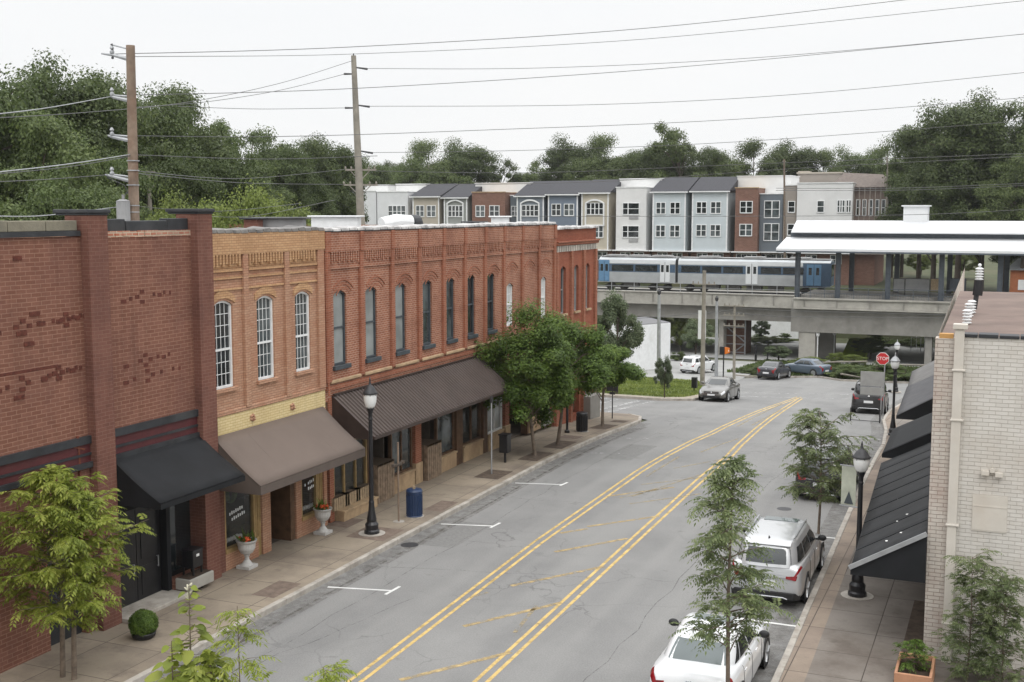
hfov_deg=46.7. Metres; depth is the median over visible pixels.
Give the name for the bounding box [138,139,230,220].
tree
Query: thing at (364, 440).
window
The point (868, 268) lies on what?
brown house
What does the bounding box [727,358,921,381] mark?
weeds
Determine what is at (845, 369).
bush
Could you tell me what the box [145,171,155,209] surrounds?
utility pole
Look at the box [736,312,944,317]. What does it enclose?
power wire
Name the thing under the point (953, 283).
platform panel
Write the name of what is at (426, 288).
window
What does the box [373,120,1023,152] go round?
power wire
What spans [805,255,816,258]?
window
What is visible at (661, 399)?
kerb
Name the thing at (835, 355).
bush
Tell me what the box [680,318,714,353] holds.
tree
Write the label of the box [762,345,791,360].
tree
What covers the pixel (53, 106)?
power wire
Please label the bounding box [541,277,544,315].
window
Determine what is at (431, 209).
window
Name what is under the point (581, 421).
litter bin
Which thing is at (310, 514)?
window
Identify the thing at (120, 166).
tree
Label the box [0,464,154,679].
young tree
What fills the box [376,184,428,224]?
townhouse
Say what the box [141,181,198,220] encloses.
tree
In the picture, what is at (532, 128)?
power wire
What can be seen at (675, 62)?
power wire
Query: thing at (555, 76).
power wire
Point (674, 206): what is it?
window
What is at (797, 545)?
parked car
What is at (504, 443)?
post box
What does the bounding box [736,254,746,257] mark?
window
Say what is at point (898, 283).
platform panel
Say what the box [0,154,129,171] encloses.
power wire
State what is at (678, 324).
tree
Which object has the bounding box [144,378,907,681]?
road
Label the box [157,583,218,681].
sapling
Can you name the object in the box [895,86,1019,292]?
tree
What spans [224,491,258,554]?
window
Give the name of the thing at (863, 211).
window
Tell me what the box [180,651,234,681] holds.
sapling
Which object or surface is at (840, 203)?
window
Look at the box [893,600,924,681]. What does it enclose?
planting bed
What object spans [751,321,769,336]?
tree
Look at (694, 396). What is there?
sidewalk
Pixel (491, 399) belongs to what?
sign pole
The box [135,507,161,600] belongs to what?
door
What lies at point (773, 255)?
window
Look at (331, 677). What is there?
sapling
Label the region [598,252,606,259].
window
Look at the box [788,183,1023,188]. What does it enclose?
power wire
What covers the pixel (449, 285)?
window
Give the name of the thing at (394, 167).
tree
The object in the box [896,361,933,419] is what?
awning
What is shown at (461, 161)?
tree
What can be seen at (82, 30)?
sky
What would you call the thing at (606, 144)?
tree
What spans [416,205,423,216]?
window
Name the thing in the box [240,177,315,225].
tree
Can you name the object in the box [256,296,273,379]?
window
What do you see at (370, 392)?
street lamp
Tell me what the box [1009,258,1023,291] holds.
brick kiosk
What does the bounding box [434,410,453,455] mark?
window
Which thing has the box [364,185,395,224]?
townhouse
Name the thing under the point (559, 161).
tree
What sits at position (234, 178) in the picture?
power wire
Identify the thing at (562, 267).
window
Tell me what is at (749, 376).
kerb
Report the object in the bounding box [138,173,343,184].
power wire
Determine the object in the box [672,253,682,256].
window
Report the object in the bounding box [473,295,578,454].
street tree
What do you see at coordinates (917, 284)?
platform panel
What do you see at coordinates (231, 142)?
tree
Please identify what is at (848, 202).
window
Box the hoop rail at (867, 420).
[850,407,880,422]
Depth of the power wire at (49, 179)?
33.08 m
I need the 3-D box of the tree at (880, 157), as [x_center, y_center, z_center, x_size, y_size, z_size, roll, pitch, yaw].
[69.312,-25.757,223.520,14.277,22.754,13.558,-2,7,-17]
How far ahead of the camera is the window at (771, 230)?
171.23 m
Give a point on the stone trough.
(199, 579)
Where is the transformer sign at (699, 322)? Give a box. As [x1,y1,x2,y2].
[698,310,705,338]
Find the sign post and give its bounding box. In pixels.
[606,385,617,418]
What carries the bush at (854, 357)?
on the ground at (990, 275)
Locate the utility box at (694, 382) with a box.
[691,377,697,389]
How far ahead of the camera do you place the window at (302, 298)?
36.52 m
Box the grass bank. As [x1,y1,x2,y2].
[843,338,870,358]
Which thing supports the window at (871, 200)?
in the brown house at (868, 268)
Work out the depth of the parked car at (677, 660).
24.25 m
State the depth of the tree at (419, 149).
209.37 m
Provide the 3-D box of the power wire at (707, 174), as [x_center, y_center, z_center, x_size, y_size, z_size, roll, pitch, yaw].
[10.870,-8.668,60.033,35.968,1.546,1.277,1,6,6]
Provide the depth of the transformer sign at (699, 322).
90.39 m
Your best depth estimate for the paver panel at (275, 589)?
36.96 m
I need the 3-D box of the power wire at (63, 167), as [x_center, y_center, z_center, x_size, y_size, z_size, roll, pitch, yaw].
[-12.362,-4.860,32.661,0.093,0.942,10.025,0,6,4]
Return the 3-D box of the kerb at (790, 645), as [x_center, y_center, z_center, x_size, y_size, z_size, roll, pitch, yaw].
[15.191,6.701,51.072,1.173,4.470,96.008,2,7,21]
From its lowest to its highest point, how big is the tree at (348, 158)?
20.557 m
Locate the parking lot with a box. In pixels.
[670,337,934,366]
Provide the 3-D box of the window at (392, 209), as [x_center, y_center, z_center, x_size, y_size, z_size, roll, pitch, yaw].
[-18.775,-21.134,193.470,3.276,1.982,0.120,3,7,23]
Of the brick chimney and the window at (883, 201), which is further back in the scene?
the window at (883, 201)
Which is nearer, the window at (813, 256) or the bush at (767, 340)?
the bush at (767, 340)
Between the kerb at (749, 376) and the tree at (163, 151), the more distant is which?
the kerb at (749, 376)
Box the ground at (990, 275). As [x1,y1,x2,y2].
[597,254,1010,421]
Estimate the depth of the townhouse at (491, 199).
187.54 m
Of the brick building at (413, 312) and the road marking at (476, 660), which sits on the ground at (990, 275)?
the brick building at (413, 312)
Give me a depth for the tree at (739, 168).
195.30 m
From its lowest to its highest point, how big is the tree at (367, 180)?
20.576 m
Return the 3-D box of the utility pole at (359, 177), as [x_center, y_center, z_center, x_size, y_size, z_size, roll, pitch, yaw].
[-7.868,-5.455,61.755,1.799,18.662,0.472,1,6,10]
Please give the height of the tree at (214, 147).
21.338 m
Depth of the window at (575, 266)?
59.23 m
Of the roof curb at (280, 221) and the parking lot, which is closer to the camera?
the roof curb at (280, 221)
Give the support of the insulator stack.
on the white brick building at (950, 479)
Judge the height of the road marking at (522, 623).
2.098 m
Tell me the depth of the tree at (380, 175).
226.00 m
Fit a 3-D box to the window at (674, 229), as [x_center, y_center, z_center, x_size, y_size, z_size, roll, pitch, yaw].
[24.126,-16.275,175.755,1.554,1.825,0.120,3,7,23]
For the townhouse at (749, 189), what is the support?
on the ground at (990, 275)
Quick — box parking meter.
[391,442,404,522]
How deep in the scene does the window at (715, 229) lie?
173.34 m
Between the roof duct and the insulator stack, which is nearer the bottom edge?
the insulator stack
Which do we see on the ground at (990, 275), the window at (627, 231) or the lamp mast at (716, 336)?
the lamp mast at (716, 336)
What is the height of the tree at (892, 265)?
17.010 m
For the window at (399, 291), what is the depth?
42.35 m
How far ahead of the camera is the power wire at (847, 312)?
91.56 m
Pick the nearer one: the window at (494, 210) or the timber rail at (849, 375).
the timber rail at (849, 375)
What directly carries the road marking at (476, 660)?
on the road
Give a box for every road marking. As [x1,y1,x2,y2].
[328,437,869,626]
[347,397,802,681]
[399,487,674,680]
[477,405,779,632]
[600,392,848,411]
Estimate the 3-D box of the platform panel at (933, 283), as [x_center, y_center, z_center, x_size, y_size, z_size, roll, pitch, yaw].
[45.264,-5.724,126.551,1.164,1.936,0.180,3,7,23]
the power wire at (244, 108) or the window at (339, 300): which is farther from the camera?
the power wire at (244, 108)
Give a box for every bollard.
[565,407,569,432]
[754,346,756,360]
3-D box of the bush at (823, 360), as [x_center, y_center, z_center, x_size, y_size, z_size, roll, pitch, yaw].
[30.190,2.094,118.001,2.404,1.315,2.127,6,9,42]
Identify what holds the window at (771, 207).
in the townhouse at (771, 226)
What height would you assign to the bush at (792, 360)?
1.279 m
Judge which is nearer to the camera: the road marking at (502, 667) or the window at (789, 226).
the road marking at (502, 667)
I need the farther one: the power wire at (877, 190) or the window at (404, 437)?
the power wire at (877, 190)
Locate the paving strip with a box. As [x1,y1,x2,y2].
[779,405,899,681]
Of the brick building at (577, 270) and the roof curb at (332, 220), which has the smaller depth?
the roof curb at (332, 220)
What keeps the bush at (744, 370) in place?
on the driveway
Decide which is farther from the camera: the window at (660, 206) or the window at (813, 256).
the window at (660, 206)
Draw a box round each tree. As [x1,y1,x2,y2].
[0,47,156,187]
[0,63,67,205]
[0,106,127,220]
[0,164,29,220]
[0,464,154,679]
[1,76,114,180]
[8,159,146,220]
[47,133,168,220]
[68,63,193,213]
[107,81,215,201]
[138,82,274,217]
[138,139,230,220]
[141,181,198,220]
[143,201,175,219]
[186,117,273,192]
[194,173,286,228]
[199,143,279,223]
[206,116,290,177]
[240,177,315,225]
[242,158,320,223]
[247,129,317,211]
[278,170,340,214]
[285,136,355,214]
[306,131,372,222]
[347,162,369,183]
[362,157,392,184]
[374,159,402,179]
[387,161,403,183]
[389,155,449,183]
[390,137,474,184]
[433,137,502,183]
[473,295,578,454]
[476,157,524,182]
[502,168,541,182]
[523,159,550,180]
[529,307,618,444]
[536,133,612,180]
[560,156,618,180]
[572,343,647,425]
[574,132,626,180]
[597,285,645,393]
[617,140,660,177]
[627,140,695,177]
[642,119,723,177]
[653,317,671,337]
[653,354,673,397]
[662,145,735,176]
[667,454,799,681]
[668,318,691,351]
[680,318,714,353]
[691,147,745,176]
[700,156,737,176]
[729,136,789,175]
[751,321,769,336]
[758,138,833,175]
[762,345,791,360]
[775,408,877,533]
[801,148,843,171]
[821,143,885,174]
[851,334,892,359]
[857,146,903,174]
[874,158,943,280]
[876,109,951,277]
[882,155,905,277]
[891,213,900,277]
[893,255,906,265]
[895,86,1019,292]
[906,254,937,274]
[924,99,1023,291]
[933,193,983,289]
[945,255,984,270]
[965,133,1023,268]
[988,255,1020,263]
[995,97,1023,216]
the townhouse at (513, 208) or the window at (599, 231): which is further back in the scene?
the townhouse at (513, 208)
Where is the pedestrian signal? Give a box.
[719,346,729,374]
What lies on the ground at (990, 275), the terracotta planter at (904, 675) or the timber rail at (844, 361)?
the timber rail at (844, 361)
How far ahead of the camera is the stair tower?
136.05 m
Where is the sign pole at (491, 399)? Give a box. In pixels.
[490,396,492,473]
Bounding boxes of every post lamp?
[816,332,819,356]
[832,333,836,352]
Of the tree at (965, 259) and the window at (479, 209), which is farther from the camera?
the window at (479, 209)
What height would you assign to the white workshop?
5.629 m
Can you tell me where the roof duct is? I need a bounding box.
[378,214,423,225]
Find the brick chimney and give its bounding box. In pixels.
[239,217,266,227]
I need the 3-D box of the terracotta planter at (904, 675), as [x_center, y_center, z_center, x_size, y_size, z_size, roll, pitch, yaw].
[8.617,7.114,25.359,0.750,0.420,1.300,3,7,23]
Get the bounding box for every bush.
[128,608,158,640]
[671,351,684,360]
[739,365,759,373]
[751,336,783,344]
[771,333,797,342]
[788,357,806,362]
[804,356,827,363]
[824,364,863,377]
[825,352,844,363]
[842,354,866,364]
[856,361,902,380]
[872,337,914,344]
[885,364,911,381]
[900,338,934,346]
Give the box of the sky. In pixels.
[0,0,1023,182]
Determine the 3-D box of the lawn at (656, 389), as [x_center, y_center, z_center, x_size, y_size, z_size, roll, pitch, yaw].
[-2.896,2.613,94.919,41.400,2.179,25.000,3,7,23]
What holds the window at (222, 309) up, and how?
in the brick building at (286, 440)
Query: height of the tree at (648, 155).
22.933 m
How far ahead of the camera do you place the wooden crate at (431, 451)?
44.56 m
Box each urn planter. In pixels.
[235,526,257,570]
[313,497,332,535]
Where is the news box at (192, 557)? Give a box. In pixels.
[181,545,203,590]
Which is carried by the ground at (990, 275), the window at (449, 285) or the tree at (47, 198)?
the tree at (47, 198)
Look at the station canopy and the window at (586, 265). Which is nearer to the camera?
the window at (586, 265)
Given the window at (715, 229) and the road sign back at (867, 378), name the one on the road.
the road sign back at (867, 378)
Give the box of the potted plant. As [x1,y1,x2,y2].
[891,639,936,673]
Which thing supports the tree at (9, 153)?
on the ground at (990, 275)
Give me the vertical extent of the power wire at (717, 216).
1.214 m
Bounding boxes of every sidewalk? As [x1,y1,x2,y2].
[0,412,638,681]
[600,393,697,397]
[779,411,1023,681]
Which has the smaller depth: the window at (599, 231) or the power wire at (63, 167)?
the power wire at (63, 167)
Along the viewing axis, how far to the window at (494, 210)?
186.69 m
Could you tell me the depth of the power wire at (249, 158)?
40.61 m
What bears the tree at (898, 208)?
on the ground at (990, 275)
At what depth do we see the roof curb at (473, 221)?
53.62 m
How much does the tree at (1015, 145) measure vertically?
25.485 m
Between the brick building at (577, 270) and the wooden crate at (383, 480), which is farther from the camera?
the brick building at (577, 270)
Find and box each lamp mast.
[657,288,660,380]
[714,296,718,375]
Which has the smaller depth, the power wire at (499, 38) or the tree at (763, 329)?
the power wire at (499, 38)
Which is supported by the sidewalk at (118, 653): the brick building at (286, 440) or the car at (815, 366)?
the brick building at (286, 440)
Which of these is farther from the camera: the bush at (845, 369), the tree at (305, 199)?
the tree at (305, 199)
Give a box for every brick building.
[0,209,244,672]
[21,225,364,572]
[230,221,556,522]
[553,225,599,426]
[848,268,1023,670]
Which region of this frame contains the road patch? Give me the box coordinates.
[416,444,756,547]
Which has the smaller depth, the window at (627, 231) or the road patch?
the road patch
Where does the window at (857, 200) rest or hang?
in the brown house at (868, 268)
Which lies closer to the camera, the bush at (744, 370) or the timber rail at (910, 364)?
the bush at (744, 370)
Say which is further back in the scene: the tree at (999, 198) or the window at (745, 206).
the window at (745, 206)
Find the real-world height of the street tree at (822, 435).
4.493 m
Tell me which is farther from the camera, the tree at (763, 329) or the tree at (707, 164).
the tree at (707, 164)
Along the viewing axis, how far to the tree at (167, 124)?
85.61 m
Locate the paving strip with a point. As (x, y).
(798, 665)
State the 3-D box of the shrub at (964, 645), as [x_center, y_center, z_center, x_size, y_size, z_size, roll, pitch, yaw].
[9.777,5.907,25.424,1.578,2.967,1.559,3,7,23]
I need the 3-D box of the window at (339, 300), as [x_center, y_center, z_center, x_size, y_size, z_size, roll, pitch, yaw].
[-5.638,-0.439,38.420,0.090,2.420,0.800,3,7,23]
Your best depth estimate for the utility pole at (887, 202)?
163.49 m
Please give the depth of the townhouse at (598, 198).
180.56 m
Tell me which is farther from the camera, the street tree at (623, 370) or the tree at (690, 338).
the tree at (690, 338)
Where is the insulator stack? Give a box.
[962,263,983,323]
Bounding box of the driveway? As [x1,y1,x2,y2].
[641,359,754,381]
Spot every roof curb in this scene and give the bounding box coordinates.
[263,217,309,226]
[307,215,364,226]
[461,221,487,222]
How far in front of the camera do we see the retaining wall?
162.34 m
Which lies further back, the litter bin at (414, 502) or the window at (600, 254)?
the window at (600, 254)
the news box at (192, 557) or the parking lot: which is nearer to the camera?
the news box at (192, 557)
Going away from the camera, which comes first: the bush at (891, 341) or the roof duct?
the roof duct
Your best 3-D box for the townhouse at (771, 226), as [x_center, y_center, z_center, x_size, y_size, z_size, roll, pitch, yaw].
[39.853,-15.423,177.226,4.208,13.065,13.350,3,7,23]
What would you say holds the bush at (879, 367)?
on the ground at (990, 275)
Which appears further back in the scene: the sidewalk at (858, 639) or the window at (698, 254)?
the window at (698, 254)
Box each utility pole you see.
[101,43,139,220]
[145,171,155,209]
[343,53,377,224]
[692,271,715,385]
[723,303,744,378]
[782,159,785,257]
[886,157,888,220]
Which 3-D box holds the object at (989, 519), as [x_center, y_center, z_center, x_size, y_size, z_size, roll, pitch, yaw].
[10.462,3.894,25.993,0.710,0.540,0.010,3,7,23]
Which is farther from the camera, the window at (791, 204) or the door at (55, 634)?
the window at (791, 204)
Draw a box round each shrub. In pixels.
[929,548,1008,681]
[957,566,1023,681]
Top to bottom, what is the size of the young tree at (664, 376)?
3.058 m
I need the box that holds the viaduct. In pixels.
[597,281,1023,363]
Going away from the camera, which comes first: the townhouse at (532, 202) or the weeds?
the weeds
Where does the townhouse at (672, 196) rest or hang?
on the ground at (990, 275)
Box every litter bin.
[405,486,423,518]
[575,411,588,431]
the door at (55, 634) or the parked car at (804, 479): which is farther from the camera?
the parked car at (804, 479)
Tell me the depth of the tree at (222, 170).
90.10 m
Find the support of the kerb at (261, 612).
on the ground at (990, 275)
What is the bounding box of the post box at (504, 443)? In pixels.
[498,433,511,462]
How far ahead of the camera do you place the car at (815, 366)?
106.79 m
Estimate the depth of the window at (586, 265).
60.76 m
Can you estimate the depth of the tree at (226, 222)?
57.78 m
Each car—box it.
[650,612,769,681]
[680,354,714,373]
[698,375,739,401]
[731,514,826,603]
[757,361,790,379]
[784,358,831,375]
[795,443,857,497]
[851,380,891,413]
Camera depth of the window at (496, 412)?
50.64 m
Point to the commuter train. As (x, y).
(626, 271)
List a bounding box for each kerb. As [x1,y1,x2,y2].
[124,413,641,681]
[600,395,704,400]
[736,374,908,383]
[771,403,900,681]
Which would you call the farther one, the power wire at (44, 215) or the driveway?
the driveway
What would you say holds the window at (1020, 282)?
in the brick kiosk
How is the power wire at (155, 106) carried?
attached to the utility pole at (359, 177)
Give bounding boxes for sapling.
[144,639,196,681]
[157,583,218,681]
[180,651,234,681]
[205,606,280,681]
[301,659,359,681]
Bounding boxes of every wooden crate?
[332,491,349,511]
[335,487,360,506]
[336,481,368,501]
[373,457,394,503]
[421,439,441,480]
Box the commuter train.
[599,254,834,293]
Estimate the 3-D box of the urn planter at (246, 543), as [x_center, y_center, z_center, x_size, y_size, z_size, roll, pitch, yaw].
[-7.518,5.835,33.491,0.630,1.161,0.630,5,8,40]
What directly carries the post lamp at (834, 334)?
on the parking lot
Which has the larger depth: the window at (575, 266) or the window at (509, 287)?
the window at (575, 266)
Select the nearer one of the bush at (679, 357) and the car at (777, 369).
the car at (777, 369)
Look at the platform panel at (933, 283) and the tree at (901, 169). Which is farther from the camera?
the tree at (901, 169)
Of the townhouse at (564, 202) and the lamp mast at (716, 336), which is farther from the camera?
the townhouse at (564, 202)
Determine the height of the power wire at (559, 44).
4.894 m
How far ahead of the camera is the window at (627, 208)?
178.01 m
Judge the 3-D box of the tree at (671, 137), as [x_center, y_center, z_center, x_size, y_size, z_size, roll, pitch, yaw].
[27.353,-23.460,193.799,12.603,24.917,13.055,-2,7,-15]
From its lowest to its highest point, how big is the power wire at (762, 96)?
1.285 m
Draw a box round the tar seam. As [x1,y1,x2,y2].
[219,427,786,679]
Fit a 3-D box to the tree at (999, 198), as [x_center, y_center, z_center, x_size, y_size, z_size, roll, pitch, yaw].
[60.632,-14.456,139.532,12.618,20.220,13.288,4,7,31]
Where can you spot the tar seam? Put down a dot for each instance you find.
(542, 574)
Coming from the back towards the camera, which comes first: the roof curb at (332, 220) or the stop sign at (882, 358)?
the stop sign at (882, 358)
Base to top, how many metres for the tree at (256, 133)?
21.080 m
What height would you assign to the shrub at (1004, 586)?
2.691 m
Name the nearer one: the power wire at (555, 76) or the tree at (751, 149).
the power wire at (555, 76)
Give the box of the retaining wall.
[751,321,798,338]
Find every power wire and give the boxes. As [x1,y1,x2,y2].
[0,61,350,117]
[0,96,110,113]
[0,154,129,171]
[0,156,129,173]
[0,174,107,181]
[0,207,115,216]
[119,0,901,53]
[135,0,1023,56]
[137,97,1023,136]
[138,169,344,178]
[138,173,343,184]
[139,34,1020,94]
[139,203,301,211]
[143,74,343,106]
[143,155,367,158]
[178,106,324,108]
[212,200,332,216]
[368,34,1021,68]
[370,72,1023,106]
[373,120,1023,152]
[378,156,1023,185]
[390,153,1023,172]
[571,209,1023,216]
[637,309,732,318]
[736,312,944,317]
[741,308,943,314]
[776,185,1023,190]
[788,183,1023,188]
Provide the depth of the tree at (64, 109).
68.30 m
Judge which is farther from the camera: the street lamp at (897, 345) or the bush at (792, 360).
the bush at (792, 360)
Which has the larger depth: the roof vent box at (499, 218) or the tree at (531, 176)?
the tree at (531, 176)
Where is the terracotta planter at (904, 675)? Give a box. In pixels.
[894,652,935,681]
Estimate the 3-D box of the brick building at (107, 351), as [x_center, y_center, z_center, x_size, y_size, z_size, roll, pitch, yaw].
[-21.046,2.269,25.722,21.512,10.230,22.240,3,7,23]
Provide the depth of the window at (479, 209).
187.67 m
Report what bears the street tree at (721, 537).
on the sidewalk at (858, 639)
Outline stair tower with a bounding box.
[726,320,751,354]
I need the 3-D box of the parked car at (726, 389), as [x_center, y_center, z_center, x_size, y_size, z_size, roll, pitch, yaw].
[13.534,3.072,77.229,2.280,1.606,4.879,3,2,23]
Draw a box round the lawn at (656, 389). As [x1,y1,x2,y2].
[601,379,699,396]
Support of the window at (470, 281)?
in the brick building at (413, 312)
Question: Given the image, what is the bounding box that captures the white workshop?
[608,317,670,369]
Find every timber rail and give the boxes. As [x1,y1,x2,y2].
[823,361,867,362]
[840,373,859,377]
[873,364,925,365]
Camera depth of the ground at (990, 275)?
170.48 m
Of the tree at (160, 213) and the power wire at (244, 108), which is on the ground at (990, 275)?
the tree at (160, 213)
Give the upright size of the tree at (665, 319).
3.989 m
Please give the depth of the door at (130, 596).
29.98 m
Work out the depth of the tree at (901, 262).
184.62 m
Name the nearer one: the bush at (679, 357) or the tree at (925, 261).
the bush at (679, 357)
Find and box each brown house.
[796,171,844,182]
[836,173,891,284]
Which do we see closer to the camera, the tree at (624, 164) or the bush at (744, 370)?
the bush at (744, 370)
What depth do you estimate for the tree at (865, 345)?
130.50 m
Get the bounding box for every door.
[47,540,81,645]
[118,509,137,607]
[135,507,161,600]
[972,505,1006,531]
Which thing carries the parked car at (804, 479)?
on the road
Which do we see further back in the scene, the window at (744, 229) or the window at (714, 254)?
the window at (714, 254)
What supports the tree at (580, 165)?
on the ground at (990, 275)
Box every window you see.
[170,500,190,575]
[214,301,232,389]
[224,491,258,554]
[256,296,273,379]
[295,291,309,371]
[301,474,317,520]
[333,291,345,365]
[334,438,366,496]
[365,287,375,357]
[388,205,405,215]
[388,426,411,475]
[395,283,404,351]
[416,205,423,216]
[423,281,430,344]
[427,205,435,216]
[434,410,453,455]
[446,279,452,339]
[448,205,461,216]
[463,399,480,445]
[468,276,473,334]
[475,205,484,216]
[487,273,492,330]
[488,362,501,433]
[489,205,499,215]
[507,283,511,325]
[511,206,516,215]
[521,205,537,216]
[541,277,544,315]
[551,204,560,215]
[561,267,562,313]
[564,204,573,215]
[574,266,575,310]
[586,203,602,214]
[586,265,586,307]
[596,226,603,237]
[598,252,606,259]
[622,203,639,214]
[622,225,638,237]
[655,225,665,236]
[656,202,665,213]
[669,225,679,236]
[670,202,679,213]
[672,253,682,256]
[696,202,706,213]
[696,224,706,236]
[697,253,707,256]
[710,201,720,213]
[710,224,720,236]
[713,253,723,256]
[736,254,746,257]
[739,224,751,235]
[740,201,752,212]
[761,254,771,257]
[763,223,779,240]
[764,200,779,217]
[772,254,780,257]
[787,224,794,235]
[788,201,794,212]
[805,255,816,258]
[817,200,824,212]
[830,255,841,263]
[837,200,844,212]
[846,200,851,212]
[856,199,859,214]
[862,199,866,214]
[868,199,872,214]
[875,199,879,214]
[881,199,885,214]
[1018,280,1023,289]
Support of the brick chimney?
on the brick building at (286, 440)
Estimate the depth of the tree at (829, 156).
210.12 m
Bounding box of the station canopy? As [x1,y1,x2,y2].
[776,205,1023,301]
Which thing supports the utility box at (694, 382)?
on the lawn at (656, 389)
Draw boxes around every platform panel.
[893,278,904,294]
[905,278,929,291]
[930,278,938,293]
[949,278,966,290]
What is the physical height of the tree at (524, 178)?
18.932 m
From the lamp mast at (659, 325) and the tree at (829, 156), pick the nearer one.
the lamp mast at (659, 325)
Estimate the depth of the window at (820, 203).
167.18 m
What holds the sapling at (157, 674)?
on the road
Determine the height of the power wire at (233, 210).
0.346 m
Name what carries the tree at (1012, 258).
on the ground at (990, 275)
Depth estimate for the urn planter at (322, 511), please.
36.92 m
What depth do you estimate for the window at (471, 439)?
48.31 m
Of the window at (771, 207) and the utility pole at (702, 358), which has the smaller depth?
the utility pole at (702, 358)
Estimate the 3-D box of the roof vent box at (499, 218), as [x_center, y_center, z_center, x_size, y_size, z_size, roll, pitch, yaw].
[-0.557,-5.479,56.289,1.101,0.908,1.340,0,6,0]
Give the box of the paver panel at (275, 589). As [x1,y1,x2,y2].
[252,435,582,597]
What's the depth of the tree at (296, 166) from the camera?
116.82 m
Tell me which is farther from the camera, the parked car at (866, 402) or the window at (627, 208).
the window at (627, 208)
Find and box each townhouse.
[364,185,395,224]
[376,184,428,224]
[409,184,456,223]
[440,185,481,223]
[471,182,532,222]
[510,195,516,221]
[513,181,559,221]
[545,180,591,225]
[578,179,620,278]
[612,178,663,255]
[649,177,699,256]
[688,177,737,256]
[731,175,799,257]
[758,193,782,257]
[779,185,796,257]
[792,182,856,284]
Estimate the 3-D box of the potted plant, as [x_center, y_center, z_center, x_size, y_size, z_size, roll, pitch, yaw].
[8.573,6.731,25.282,0.934,0.824,0.991,2,7,14]
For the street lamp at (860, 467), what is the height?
4.155 m
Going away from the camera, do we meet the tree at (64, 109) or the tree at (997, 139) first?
the tree at (64, 109)
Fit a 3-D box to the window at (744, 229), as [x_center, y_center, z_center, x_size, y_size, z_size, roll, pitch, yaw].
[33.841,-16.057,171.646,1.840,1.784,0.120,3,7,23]
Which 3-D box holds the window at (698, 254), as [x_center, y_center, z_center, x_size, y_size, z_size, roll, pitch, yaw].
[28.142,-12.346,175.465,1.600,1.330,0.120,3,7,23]
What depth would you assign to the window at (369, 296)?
40.42 m
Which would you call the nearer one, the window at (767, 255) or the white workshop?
the white workshop
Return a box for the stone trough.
[175,568,213,590]
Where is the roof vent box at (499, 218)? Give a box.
[488,216,511,222]
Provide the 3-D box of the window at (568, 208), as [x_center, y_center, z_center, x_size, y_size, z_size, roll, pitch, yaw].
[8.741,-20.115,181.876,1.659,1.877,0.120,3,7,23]
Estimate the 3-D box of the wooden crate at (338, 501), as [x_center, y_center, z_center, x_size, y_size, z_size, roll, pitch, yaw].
[-5.926,5.240,38.920,0.800,0.420,1.020,3,7,23]
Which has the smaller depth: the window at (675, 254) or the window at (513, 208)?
the window at (675, 254)
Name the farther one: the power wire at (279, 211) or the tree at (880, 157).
the tree at (880, 157)
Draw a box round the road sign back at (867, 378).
[860,371,884,421]
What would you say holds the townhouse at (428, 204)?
on the ground at (990, 275)
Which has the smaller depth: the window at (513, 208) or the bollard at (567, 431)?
the bollard at (567, 431)
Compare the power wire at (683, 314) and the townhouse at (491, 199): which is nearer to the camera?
the power wire at (683, 314)
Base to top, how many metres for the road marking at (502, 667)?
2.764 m
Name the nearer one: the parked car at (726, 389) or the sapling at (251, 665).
the sapling at (251, 665)
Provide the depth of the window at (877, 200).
166.13 m
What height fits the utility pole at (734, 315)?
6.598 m
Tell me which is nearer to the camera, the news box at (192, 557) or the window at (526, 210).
the news box at (192, 557)
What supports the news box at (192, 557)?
on the sidewalk at (118, 653)
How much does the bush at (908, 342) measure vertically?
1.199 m
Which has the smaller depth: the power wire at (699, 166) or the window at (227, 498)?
the window at (227, 498)
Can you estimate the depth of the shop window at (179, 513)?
31.76 m
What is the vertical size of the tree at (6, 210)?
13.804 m
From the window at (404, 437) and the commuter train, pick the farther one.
the commuter train
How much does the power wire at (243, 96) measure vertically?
3.234 m
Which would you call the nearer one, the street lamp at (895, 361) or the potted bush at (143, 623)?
the potted bush at (143, 623)
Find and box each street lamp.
[358,377,384,536]
[839,441,873,600]
[884,352,899,435]
[891,339,900,392]
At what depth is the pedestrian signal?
103.79 m
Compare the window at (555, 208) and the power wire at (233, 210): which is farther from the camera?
the window at (555, 208)
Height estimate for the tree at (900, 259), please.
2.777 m
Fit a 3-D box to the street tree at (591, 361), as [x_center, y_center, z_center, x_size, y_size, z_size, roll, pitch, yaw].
[2.640,1.560,51.152,4.083,6.066,4.372,3,7,23]
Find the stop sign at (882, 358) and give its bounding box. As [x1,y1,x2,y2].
[876,352,888,418]
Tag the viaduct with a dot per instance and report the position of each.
(807, 324)

